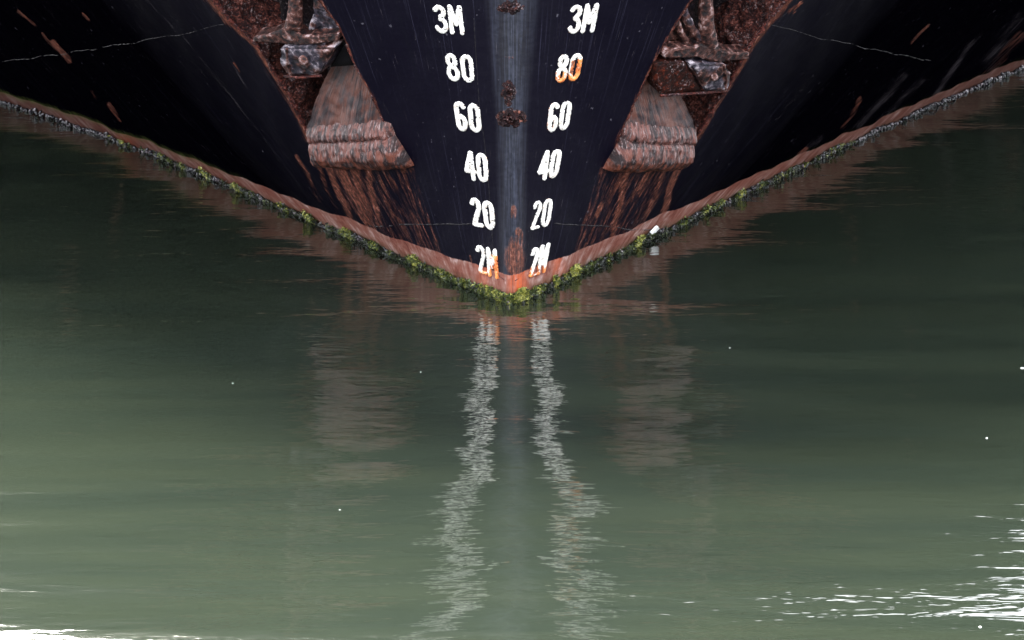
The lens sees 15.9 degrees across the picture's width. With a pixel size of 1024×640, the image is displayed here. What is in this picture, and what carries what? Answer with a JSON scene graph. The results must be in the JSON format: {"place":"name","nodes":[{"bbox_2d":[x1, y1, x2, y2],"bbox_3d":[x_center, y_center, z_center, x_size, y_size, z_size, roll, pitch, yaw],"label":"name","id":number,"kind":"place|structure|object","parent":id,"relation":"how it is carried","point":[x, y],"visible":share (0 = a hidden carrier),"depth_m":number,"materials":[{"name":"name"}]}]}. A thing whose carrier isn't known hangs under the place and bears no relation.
{"place":"outdoors","nodes":[
{"label":"outdoors","id":0,"kind":"place"},
{"bbox_2d":[0,69,1023,639],"bbox_3d":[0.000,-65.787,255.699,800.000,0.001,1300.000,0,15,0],"label":"water","id":1,"kind":"structure","parent":0,"point":[788,407],"depth_m":13.01,"materials":[{"name":"green liquid"}]},
{"bbox_2d":[0,0,1023,293],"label":"ship","id":2,"kind":"object","parent":1,"relation":"on","point":[510,146],"visible":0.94,"depth_m":14.92,"materials":[{"name":"paint"}]},
{"bbox_2d":[253,0,353,78],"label":"anchor","id":3,"kind":"object","parent":2,"relation":"attached to","point":[316,47],"visible":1,"depth_m":14.53,"materials":[{"name":"metal"}]},
{"bbox_2d":[108,135,854,303],"bbox_3d":[-0.155,-0.479,15.942,3.542,0.084,3.024,0,15,0],"label":"seaweed growth","id":4,"kind":"object","parent":2,"relation":"attached to","point":[523,293],"visible":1,"depth_m":15.29,"materials":[{"name":"green plant"}]},
{"bbox_2d":[0,65,1023,302],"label":"mussel growth","id":5,"kind":"object","parent":2,"relation":"attached to","point":[862,138],"visible":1,"depth_m":17.42,"materials":[{"name":"brown"}]},
{"bbox_2d":[650,225,658,233],"bbox_3d":[0.602,-0.379,15.491,0.032,0.044,0.063,5,16,19],"label":"white scrap","id":6,"kind":"object","parent":2,"relation":"attached to","point":[655,229],"visible":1,"depth_m":15.47,"materials":[{"name":"paint"}]},
{"bbox_2d":[646,0,748,96],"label":"anchor","id":7,"kind":"object","parent":2,"relation":"attached to","point":[690,57],"visible":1,"depth_m":14.57,"materials":[{"name":"metal"}]}
]}

